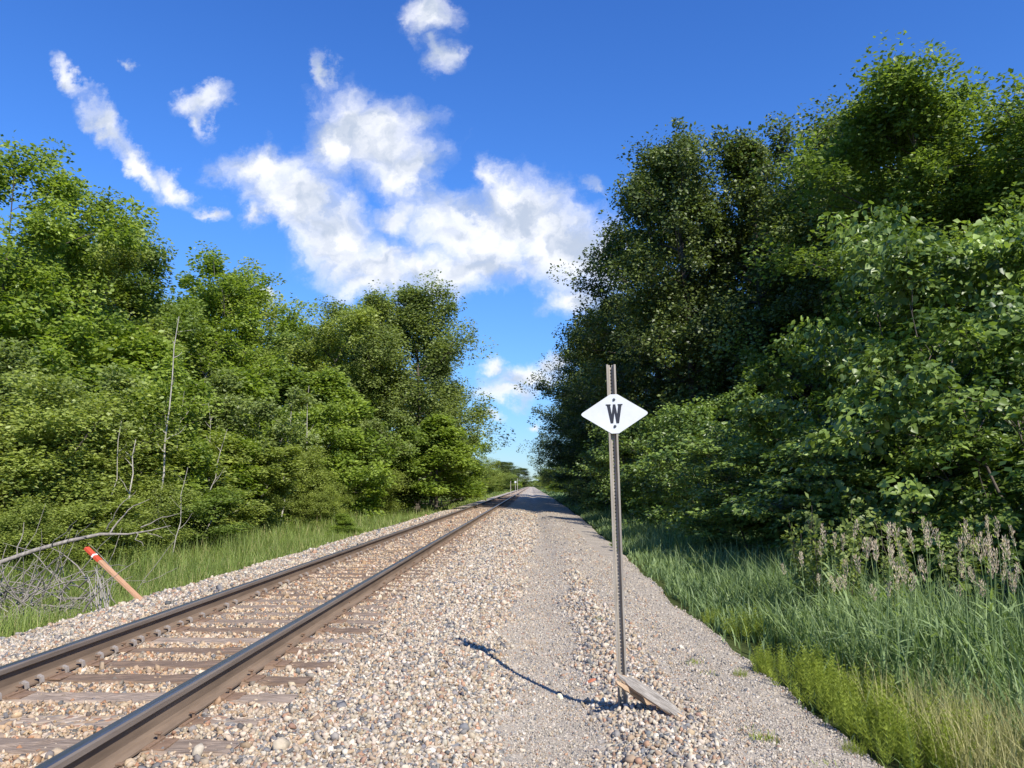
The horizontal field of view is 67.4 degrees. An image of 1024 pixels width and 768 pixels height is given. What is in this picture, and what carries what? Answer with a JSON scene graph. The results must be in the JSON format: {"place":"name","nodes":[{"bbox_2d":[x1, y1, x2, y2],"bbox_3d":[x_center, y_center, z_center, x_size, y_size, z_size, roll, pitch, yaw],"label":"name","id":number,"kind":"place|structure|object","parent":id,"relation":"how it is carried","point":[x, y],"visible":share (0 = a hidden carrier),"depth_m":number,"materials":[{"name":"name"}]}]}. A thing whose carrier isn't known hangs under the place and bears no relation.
{"place":"outdoors","nodes":[
{"label":"outdoors","id":0,"kind":"place"},
{"bbox_2d":[0,489,513,637],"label":"grass","id":1,"kind":"structure","parent":0,"point":[214,565],"depth_m":16.44,"materials":[{"name":"green plant"}]},
{"bbox_2d":[0,487,883,767],"bbox_3d":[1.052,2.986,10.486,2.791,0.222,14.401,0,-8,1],"label":"fine gravel","id":2,"kind":"structure","parent":0,"point":[814,721],"depth_m":5.95,"materials":[{"name":"grey gravel"}]},
{"bbox_2d":[0,731,241,755],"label":"railway tie","id":3,"kind":"object","parent":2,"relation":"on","point":[33,745],"visible":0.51,"depth_m":4.34,"materials":[{"name":"brown wood"}]},
{"bbox_2d":[0,487,526,700],"bbox_3d":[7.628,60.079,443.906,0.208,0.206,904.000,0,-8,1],"label":"rail","id":4,"kind":"object","parent":3,"relation":"on","point":[32,670],"visible":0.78,"depth_m":7.58,"materials":[{"name":"metal"}]},
{"bbox_2d":[34,487,528,767],"bbox_3d":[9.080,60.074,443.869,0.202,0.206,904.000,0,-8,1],"label":"rail","id":5,"kind":"object","parent":3,"relation":"on","point":[127,736],"visible":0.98,"depth_m":5.24,"materials":[{"name":"metal"}]},
{"bbox_2d":[0,710,266,727],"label":"railway tie","id":6,"kind":"object","parent":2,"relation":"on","point":[194,719],"visible":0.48,"depth_m":4.83,"materials":[{"name":"brown wood"}]},
{"bbox_2d":[2,685,297,704],"bbox_3d":[-2.806,2.237,5.341,2.620,0.236,0.247,0,-8,2],"label":"railway tie","id":7,"kind":"object","parent":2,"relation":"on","point":[23,695],"visible":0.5,"depth_m":5.32,"materials":[{"name":"brown wood"}]},
{"bbox_2d":[44,667,311,686],"bbox_3d":[-2.842,2.298,5.843,2.641,0.235,0.247,0,-8,2],"label":"railway tie","id":8,"kind":"object","parent":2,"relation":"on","point":[64,677],"visible":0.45,"depth_m":5.80,"materials":[{"name":"brown wood"}]},
{"bbox_2d":[78,655,333,669],"bbox_3d":[-2.783,2.364,6.318,2.641,0.235,0.247,0,-8,1],"label":"railway tie","id":9,"kind":"object","parent":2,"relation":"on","point":[281,664],"visible":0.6,"depth_m":6.30,"materials":[{"name":"brown wood"}]},
{"bbox_2d":[117,642,340,654],"bbox_3d":[-2.839,2.437,6.849,2.641,0.235,0.247,0,-8,1],"label":"railway tie","id":10,"kind":"object","parent":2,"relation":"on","point":[127,649],"visible":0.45,"depth_m":6.84,"materials":[{"name":"brown wood"}]},
{"bbox_2d":[140,632,352,643],"bbox_3d":[-2.825,2.498,7.306,2.620,0.236,0.247,0,-8,2],"label":"railway tie","id":11,"kind":"object","parent":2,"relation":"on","point":[155,640],"visible":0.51,"depth_m":7.29,"materials":[{"name":"brown wood"}]},
{"bbox_2d":[167,622,371,634],"bbox_3d":[-2.743,2.562,7.817,2.640,0.236,0.247,0,-8,1],"label":"railway tie","id":12,"kind":"object","parent":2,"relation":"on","point":[237,630],"visible":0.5,"depth_m":7.78,"materials":[{"name":"brown wood"}]},
{"bbox_2d":[193,614,381,625],"bbox_3d":[-2.734,2.631,8.320,2.642,0.236,0.252,0,-8,2],"label":"railway tie","id":13,"kind":"object","parent":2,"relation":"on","point":[202,620],"visible":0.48,"depth_m":8.30,"materials":[{"name":"brown wood"}]},
{"bbox_2d":[581,364,647,705],"bbox_3d":[0.786,1.262,5.626,0.493,2.844,0.053,-1,-8,1],"label":"whistle post","id":14,"kind":"object","parent":2,"relation":"on","point":[614,414],"visible":0.92,"depth_m":5.72,"materials":[{"name":"grey metal"}]},
{"bbox_2d":[616,672,684,717],"bbox_3d":[0.959,2.156,5.326,0.544,0.030,0.086,29,41,21],"label":"split plank","id":15,"kind":"object","parent":2,"relation":"on","point":[653,697],"visible":0.99,"depth_m":5.32,"materials":[{"name":"grey wood"}]},
{"bbox_2d":[0,0,1023,485],"label":"sky","id":16,"kind":"structure","parent":0,"point":[338,147],"materials":[{"name":"blue"}]},
{"bbox_2d":[398,486,1023,767],"bbox_3d":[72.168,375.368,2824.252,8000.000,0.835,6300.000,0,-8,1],"label":"ground","id":17,"kind":"structure","parent":0,"point":[744,645],"depth_m":7.83,"materials":[{"name":"green plant"}]},
{"bbox_2d":[0,244,52,448],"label":"deciduous tree","id":18,"kind":"object","parent":17,"relation":"on","point":[8,277],"visible":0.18,"depth_m":25.73,"materials":[{"name":"green plant"}]},
{"bbox_2d":[0,396,96,541],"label":"shrub","id":19,"kind":"object","parent":17,"relation":"on","point":[36,468],"visible":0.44,"depth_m":17.23,"materials":[{"name":"green plant"}]},
{"bbox_2d":[0,166,136,378],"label":"deciduous tree","id":20,"kind":"object","parent":17,"relation":"on","point":[83,257],"visible":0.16,"depth_m":29.08,"materials":[{"name":"green plant"}]},
{"bbox_2d":[0,500,149,581],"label":"shrub","id":21,"kind":"object","parent":17,"relation":"on","point":[10,526],"visible":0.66,"depth_m":15.88,"materials":[{"name":"green plant"}]},
{"bbox_2d":[0,336,155,507],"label":"young tree","id":22,"kind":"object","parent":17,"relation":"on","point":[19,356],"visible":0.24,"depth_m":21.34,"materials":[{"name":"green plant"}]},
{"bbox_2d":[0,130,159,372],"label":"deciduous tree","id":23,"kind":"object","parent":17,"relation":"on","point":[48,238],"visible":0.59,"depth_m":26.31,"materials":[{"name":"green plant"}]},
{"bbox_2d":[0,243,160,338],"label":"deciduous tree","id":24,"kind":"object","parent":17,"relation":"on","point":[138,303],"visible":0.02,"depth_m":34.02,"materials":[{"name":"green plant"}]},
{"bbox_2d":[0,492,175,568],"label":"young tree","id":25,"kind":"object","parent":17,"relation":"on","point":[98,511],"visible":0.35,"depth_m":17.30,"materials":[{"name":"green plant"}]},
{"bbox_2d":[0,504,177,628],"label":"brush pile","id":26,"kind":"object","parent":17,"relation":"on","point":[25,596],"visible":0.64,"depth_m":11.51,"materials":[{"name":"grey plant"}]},
{"bbox_2d":[0,495,181,563],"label":"fallen limb","id":27,"kind":"object","parent":26,"relation":"on","point":[28,552],"visible":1,"depth_m":11.58,"materials":[{"name":"grey wood"}]},
{"bbox_2d":[0,219,187,395],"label":"deciduous tree","id":28,"kind":"object","parent":17,"relation":"on","point":[128,260],"visible":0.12,"depth_m":30.38,"materials":[{"name":"green plant"}]},
{"bbox_2d":[0,295,197,454],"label":"young tree","id":29,"kind":"object","parent":17,"relation":"on","point":[79,339],"visible":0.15,"depth_m":24.90,"materials":[{"name":"green plant"}]},
{"bbox_2d":[1,441,204,540],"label":"young tree","id":30,"kind":"object","parent":17,"relation":"on","point":[98,460],"visible":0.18,"depth_m":20.44,"materials":[{"name":"green plant"}]},
{"bbox_2d":[0,404,209,509],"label":"shrub","id":31,"kind":"object","parent":17,"relation":"on","point":[81,451],"visible":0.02,"depth_m":21.28,"materials":[{"name":"green plant"}]},
{"bbox_2d":[2,186,210,374],"bbox_3d":[-18.366,-0.994,34.916,9.641,16.109,9.017,3,-8,-24],"label":"deciduous tree","id":32,"kind":"object","parent":17,"relation":"on","point":[123,282],"visible":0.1,"depth_m":34.59,"materials":[{"name":"green plant"}]},
{"bbox_2d":[0,358,224,548],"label":"shrub","id":33,"kind":"object","parent":17,"relation":"on","point":[46,422],"visible":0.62,"depth_m":18.70,"materials":[{"name":"green plant"}]},
{"bbox_2d":[84,547,141,600],"bbox_3d":[-5.328,2.586,10.332,0.963,0.768,0.081,-1,-8,8],"label":"marker stake","id":34,"kind":"object","parent":17,"relation":"on","point":[112,572],"visible":0.86,"depth_m":10.32,"materials":[{"name":"brown wood"}]},
{"bbox_2d":[34,215,211,358],"bbox_3d":[-18.006,-0.606,35.507,7.648,15.652,7.652,3,-8,-24],"label":"deciduous tree","id":35,"kind":"object","parent":17,"relation":"on","point":[155,265],"visible":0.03,"depth_m":35.47,"materials":[{"name":"green plant"}]},
{"bbox_2d":[47,473,205,557],"bbox_3d":[-9.697,3.587,19.322,3.614,2.714,3.163,-3,-8,22],"label":"shrub","id":36,"kind":"object","parent":17,"relation":"on","point":[152,509],"visible":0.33,"depth_m":19.58,"materials":[{"name":"green plant"}]},
{"bbox_2d":[84,329,219,464],"bbox_3d":[-14.245,2.044,27.231,7.467,8.112,6.062,2,-8,-18],"label":"young maple","id":37,"kind":"object","parent":17,"relation":"on","point":[141,353],"visible":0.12,"depth_m":27.28,"materials":[{"name":"green plant"}]},
{"bbox_2d":[98,352,224,532],"bbox_3d":[-10.729,2.373,23.345,3.481,6.421,4.626,6,-10,-38],"label":"young tree","id":38,"kind":"object","parent":17,"relation":"on","point":[200,447],"visible":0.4,"depth_m":22.86,"materials":[{"name":"green plant"}]},
{"bbox_2d":[96,428,246,535],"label":"young tree","id":39,"kind":"object","parent":17,"relation":"on","point":[215,452],"visible":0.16,"depth_m":24.23,"materials":[{"name":"green plant"}]},
{"bbox_2d":[137,486,257,551],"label":"young tree","id":40,"kind":"object","parent":17,"relation":"on","point":[217,503],"visible":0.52,"depth_m":22.04,"materials":[{"name":"green plant"}]},
{"bbox_2d":[129,426,270,517],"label":"young tree","id":41,"kind":"object","parent":17,"relation":"on","point":[243,478],"visible":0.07,"depth_m":27.94,"materials":[{"name":"green plant"}]},
{"bbox_2d":[131,240,292,425],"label":"deciduous tree","id":42,"kind":"object","parent":17,"relation":"on","point":[211,262],"visible":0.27,"depth_m":41.95,"materials":[{"name":"green plant"}]},
{"bbox_2d":[181,481,273,536],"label":"young tree","id":43,"kind":"object","parent":17,"relation":"on","point":[241,516],"visible":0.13,"depth_m":25.58,"materials":[{"name":"green plant"}]},
{"bbox_2d":[162,266,318,386],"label":"deciduous tree","id":44,"kind":"object","parent":17,"relation":"on","point":[291,318],"visible":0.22,"depth_m":43.13,"materials":[{"name":"green plant"}]},
{"bbox_2d":[196,364,302,528],"bbox_3d":[-13.226,3.026,34.171,6.793,8.085,8.285,5,-9,-31],"label":"young maple","id":45,"kind":"object","parent":17,"relation":"on","point":[251,384],"visible":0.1,"depth_m":33.86,"materials":[{"name":"green plant"}]},
{"bbox_2d":[199,433,307,526],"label":"young tree","id":46,"kind":"object","parent":17,"relation":"on","point":[273,469],"visible":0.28,"depth_m":28.66,"materials":[{"name":"green plant"}]},
{"bbox_2d":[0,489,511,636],"bbox_3d":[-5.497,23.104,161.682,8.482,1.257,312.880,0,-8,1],"label":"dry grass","id":47,"kind":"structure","parent":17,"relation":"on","point":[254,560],"depth_m":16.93,"materials":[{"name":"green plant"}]},
{"bbox_2d":[194,366,329,514],"bbox_3d":[-10.430,2.954,30.709,6.316,7.207,4.105,1,-8,-7],"label":"young tree","id":48,"kind":"object","parent":17,"relation":"on","point":[233,412],"visible":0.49,"depth_m":30.05,"materials":[{"name":"green plant"}]},
{"bbox_2d":[222,483,302,534],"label":"shrub","id":49,"kind":"object","parent":17,"relation":"on","point":[274,496],"visible":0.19,"depth_m":29.40,"materials":[{"name":"green plant"}]},
{"bbox_2d":[195,256,383,446],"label":"deciduous tree","id":50,"kind":"object","parent":17,"relation":"on","point":[327,336],"visible":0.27,"depth_m":49.24,"materials":[{"name":"green plant"}]},
{"bbox_2d":[257,314,328,375],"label":"deciduous tree","id":51,"kind":"object","parent":17,"relation":"on","point":[277,340],"visible":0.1,"depth_m":59.23,"materials":[{"name":"green plant"}]},
{"bbox_2d":[240,359,347,518],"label":"young maple","id":52,"kind":"object","parent":17,"relation":"on","point":[287,378],"visible":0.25,"depth_m":41.61,"materials":[{"name":"green plant"}]},
{"bbox_2d":[267,441,345,523],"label":"shrub","id":53,"kind":"object","parent":17,"relation":"on","point":[318,477],"visible":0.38,"depth_m":35.41,"materials":[{"name":"green plant"}]},
{"bbox_2d":[272,397,350,497],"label":"young tree","id":54,"kind":"object","parent":17,"relation":"on","point":[316,415],"visible":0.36,"depth_m":39.00,"materials":[{"name":"green plant"}]},
{"bbox_2d":[290,486,354,529],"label":"shrub","id":55,"kind":"object","parent":17,"relation":"on","point":[325,505],"visible":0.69,"depth_m":34.27,"materials":[{"name":"green plant"}]},
{"bbox_2d":[276,360,407,520],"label":"young maple","id":56,"kind":"object","parent":17,"relation":"on","point":[329,383],"visible":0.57,"depth_m":41.73,"materials":[{"name":"green plant"}]},
{"bbox_2d":[290,299,398,458],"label":"deciduous tree","id":57,"kind":"object","parent":17,"relation":"on","point":[351,371],"visible":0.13,"depth_m":57.28,"materials":[{"name":"green plant"}]},
{"bbox_2d":[325,512,365,536],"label":"bush","id":58,"kind":"object","parent":17,"relation":"on","point":[343,521],"visible":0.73,"depth_m":26.48,"materials":[{"name":"green plant"}]},
{"bbox_2d":[333,465,411,515],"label":"shrub","id":59,"kind":"object","parent":17,"relation":"on","point":[386,501],"visible":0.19,"depth_m":46.03,"materials":[{"name":"green plant"}]},
{"bbox_2d":[334,408,415,498],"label":"young tree","id":60,"kind":"object","parent":17,"relation":"on","point":[396,419],"visible":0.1,"depth_m":46.65,"materials":[{"name":"green plant"}]},
{"bbox_2d":[307,279,463,467],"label":"deciduous tree","id":61,"kind":"object","parent":17,"relation":"on","point":[376,300],"visible":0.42,"depth_m":57.14,"materials":[{"name":"green plant"}]},
{"bbox_2d":[356,421,441,512],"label":"young tree","id":62,"kind":"object","parent":17,"relation":"on","point":[415,435],"visible":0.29,"depth_m":48.10,"materials":[{"name":"green plant"}]},
{"bbox_2d":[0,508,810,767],"bbox_3d":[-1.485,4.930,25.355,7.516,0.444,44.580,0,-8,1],"label":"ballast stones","id":63,"kind":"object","parent":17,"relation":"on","point":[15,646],"visible":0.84,"depth_m":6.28,"materials":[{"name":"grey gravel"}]},
{"bbox_2d":[340,270,515,510],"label":"deciduous tree","id":64,"kind":"object","parent":17,"relation":"on","point":[441,345],"visible":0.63,"depth_m":57.66,"materials":[{"name":"green plant"}]},
{"bbox_2d":[384,349,485,504],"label":"deciduous tree","id":65,"kind":"object","parent":17,"relation":"on","point":[446,383],"visible":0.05,"depth_m":72.35,"materials":[{"name":"green plant"}]},
{"bbox_2d":[384,411,498,510],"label":"young maple","id":66,"kind":"object","parent":17,"relation":"on","point":[455,454],"visible":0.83,"depth_m":49.27,"materials":[{"name":"green plant"}]},
{"bbox_2d":[516,365,592,489],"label":"oak tree","id":67,"kind":"object","parent":17,"relation":"on","point":[540,454],"visible":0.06,"depth_m":91.11,"materials":[{"name":"green plant"}]},
{"bbox_2d":[531,326,605,503],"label":"oak tree","id":68,"kind":"object","parent":17,"relation":"on","point":[568,453],"visible":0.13,"depth_m":75.69,"materials":[{"name":"green plant"}]},
{"bbox_2d":[538,451,640,514],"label":"shrub","id":69,"kind":"object","parent":17,"relation":"on","point":[589,500],"visible":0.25,"depth_m":45.59,"materials":[{"name":"green plant"}]},
{"bbox_2d":[513,288,679,505],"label":"oak tree","id":70,"kind":"object","parent":17,"relation":"on","point":[579,433],"visible":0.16,"depth_m":62.40,"materials":[{"name":"green plant"}]},
{"bbox_2d":[569,419,673,522],"bbox_3d":[5.872,4.302,35.494,5.891,5.727,5.391,-3,-8,20],"label":"shrub","id":71,"kind":"object","parent":17,"relation":"on","point":[602,456],"visible":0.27,"depth_m":34.91,"materials":[{"name":"green plant"}]},
{"bbox_2d":[546,160,767,505],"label":"oak tree","id":72,"kind":"object","parent":17,"relation":"on","point":[582,342],"visible":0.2,"depth_m":51.41,"materials":[{"name":"green plant"}]},
{"bbox_2d":[583,382,756,531],"bbox_3d":[6.584,3.211,30.571,6.306,6.137,7.297,3,-8,-24],"label":"shrub","id":73,"kind":"object","parent":17,"relation":"on","point":[649,502],"visible":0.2,"depth_m":29.68,"materials":[{"name":"green plant"}]},
{"bbox_2d":[573,117,800,513],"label":"oak tree","id":74,"kind":"object","parent":17,"relation":"on","point":[675,158],"visible":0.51,"depth_m":42.06,"materials":[{"name":"green plant"}]},
{"bbox_2d":[631,392,794,545],"bbox_3d":[6.221,2.983,23.465,5.391,5.216,5.891,-3,-8,21],"label":"shrub","id":75,"kind":"object","parent":17,"relation":"on","point":[695,423],"visible":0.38,"depth_m":23.12,"materials":[{"name":"green plant"}]},
{"bbox_2d":[644,111,833,498],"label":"oak tree","id":76,"kind":"object","parent":17,"relation":"on","point":[747,191],"visible":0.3,"depth_m":41.44,"materials":[{"name":"green plant"}]},
{"bbox_2d":[719,601,776,643],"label":"horsetail clump","id":77,"kind":"object","parent":17,"relation":"on","point":[756,625],"visible":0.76,"depth_m":8.57,"materials":[{"name":"green plant"}]},
{"bbox_2d":[659,438,839,557],"bbox_3d":[6.410,2.919,18.134,5.711,3.185,4.936,-1,-8,5],"label":"shrub","id":78,"kind":"object","parent":17,"relation":"on","point":[742,458],"visible":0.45,"depth_m":17.74,"materials":[{"name":"green plant"}]},
{"bbox_2d":[750,643,796,682],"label":"horsetail clump","id":79,"kind":"object","parent":17,"relation":"on","point":[760,666],"visible":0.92,"depth_m":6.73,"materials":[{"name":"green plant"}]},
{"bbox_2d":[763,641,841,700],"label":"horsetail clump","id":80,"kind":"object","parent":17,"relation":"on","point":[802,666],"visible":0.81,"depth_m":6.30,"materials":[{"name":"green plant"}]},
{"bbox_2d":[780,508,839,616],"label":"leafy weed","id":81,"kind":"object","parent":17,"relation":"on","point":[789,555],"visible":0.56,"depth_m":9.33,"materials":[{"name":"green plant"}]},
{"bbox_2d":[705,325,926,536],"bbox_3d":[7.577,1.485,17.578,5.203,6.352,6.807,2,-8,-17],"label":"linden shrub","id":82,"kind":"object","parent":17,"relation":"on","point":[756,424],"visible":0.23,"depth_m":18.53,"materials":[{"name":"green plant"}]},
{"bbox_2d":[694,70,941,486],"bbox_3d":[14.163,-3.756,37.021,14.067,21.816,14.425,-5,-9,34],"label":"oak tree","id":83,"kind":"object","parent":17,"relation":"on","point":[813,302],"visible":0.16,"depth_m":35.52,"materials":[{"name":"green plant"}]},
{"bbox_2d":[786,660,861,716],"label":"horsetail clump","id":84,"kind":"object","parent":17,"relation":"on","point":[835,674],"visible":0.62,"depth_m":5.90,"materials":[{"name":"green plant"}]},
{"bbox_2d":[798,487,869,609],"bbox_3d":[3.892,2.130,9.116,0.934,1.799,0.625,5,-9,-36],"label":"leafy weed","id":85,"kind":"object","parent":17,"relation":"on","point":[850,533],"visible":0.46,"depth_m":9.06,"materials":[{"name":"green plant"}]},
{"bbox_2d":[794,492,877,622],"bbox_3d":[3.688,2.101,8.846,0.509,1.709,0.941,5,-9,-33],"label":"leafy weed","id":86,"kind":"object","parent":17,"relation":"on","point":[812,567],"visible":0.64,"depth_m":8.84,"materials":[{"name":"green plant"}]},
{"bbox_2d":[718,164,965,426],"bbox_3d":[16.649,-1.749,37.517,14.213,17.931,11.380,-1,-8,5],"label":"deciduous tree","id":87,"kind":"object","parent":17,"relation":"on","point":[755,351],"visible":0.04,"depth_m":35.59,"materials":[{"name":"green plant"}]},
{"bbox_2d":[805,665,891,727],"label":"horsetail clump","id":88,"kind":"object","parent":17,"relation":"on","point":[832,700],"visible":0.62,"depth_m":5.61,"materials":[{"name":"green plant"}]},
{"bbox_2d":[831,681,909,745],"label":"horsetail clump","id":89,"kind":"object","parent":17,"relation":"on","point":[842,722],"visible":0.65,"depth_m":5.18,"materials":[{"name":"green plant"}]},
{"bbox_2d":[722,408,1023,575],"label":"linden shrub","id":90,"kind":"object","parent":17,"relation":"on","point":[761,506],"visible":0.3,"depth_m":13.14,"materials":[{"name":"green plant"}]},
{"bbox_2d":[725,30,1023,437],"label":"deciduous tree","id":91,"kind":"object","parent":17,"relation":"on","point":[903,110],"visible":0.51,"depth_m":27.77,"materials":[{"name":"green plant"}]},
{"bbox_2d":[860,498,913,612],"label":"leafy weed","id":92,"kind":"object","parent":17,"relation":"on","point":[887,558],"visible":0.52,"depth_m":8.62,"materials":[{"name":"green plant"}]},
{"bbox_2d":[842,686,935,761],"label":"horsetail clump","id":93,"kind":"object","parent":17,"relation":"on","point":[891,721],"visible":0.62,"depth_m":4.97,"materials":[{"name":"green plant"}]},
{"bbox_2d":[773,199,1023,570],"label":"linden shrub","id":94,"kind":"object","parent":17,"relation":"on","point":[832,336],"visible":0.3,"depth_m":15.56,"materials":[{"name":"green plant"}]},
{"bbox_2d":[796,227,1023,594],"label":"linden shrub","id":95,"kind":"object","parent":17,"relation":"on","point":[907,268],"visible":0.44,"depth_m":12.21,"materials":[{"name":"green plant"}]},
{"bbox_2d":[810,424,1023,586],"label":"linden shrub","id":96,"kind":"object","parent":17,"relation":"on","point":[872,484],"visible":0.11,"depth_m":12.68,"materials":[{"name":"green plant"}]},
{"bbox_2d":[858,697,978,767],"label":"horsetail clump","id":97,"kind":"object","parent":17,"relation":"on","point":[901,752],"visible":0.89,"depth_m":4.58,"materials":[{"name":"green plant"}]},
{"bbox_2d":[840,294,1023,588],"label":"linden shrub","id":98,"kind":"object","parent":17,"relation":"on","point":[919,461],"visible":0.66,"depth_m":11.32,"materials":[{"name":"green plant"}]},
{"bbox_2d":[845,68,1023,448],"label":"deciduous tree","id":99,"kind":"object","parent":17,"relation":"on","point":[1005,141],"visible":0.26,"depth_m":25.75,"materials":[{"name":"green plant"}]},
{"bbox_2d":[900,425,1023,600],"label":"linden shrub","id":100,"kind":"object","parent":17,"relation":"on","point":[986,447],"visible":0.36,"depth_m":10.90,"materials":[{"name":"green plant"}]},
{"bbox_2d":[914,707,1019,767],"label":"horsetail clump","id":101,"kind":"object","parent":17,"relation":"on","point":[944,727],"visible":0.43,"depth_m":4.58,"materials":[{"name":"green plant"}]},
{"bbox_2d":[927,507,1023,623],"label":"leafy weed","id":102,"kind":"object","parent":17,"relation":"on","point":[946,567],"visible":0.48,"depth_m":8.47,"materials":[{"name":"green plant"}]},
{"bbox_2d":[935,438,1023,477],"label":"shrub","id":103,"kind":"object","parent":17,"relation":"on","point":[1020,463],"visible":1,"depth_m":9.21,"materials":[{"name":"green plant"}]},
{"bbox_2d":[835,640,1023,767],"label":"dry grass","id":104,"kind":"structure","parent":0,"point":[979,757],"depth_m":4.61,"materials":[{"name":"green plant"}]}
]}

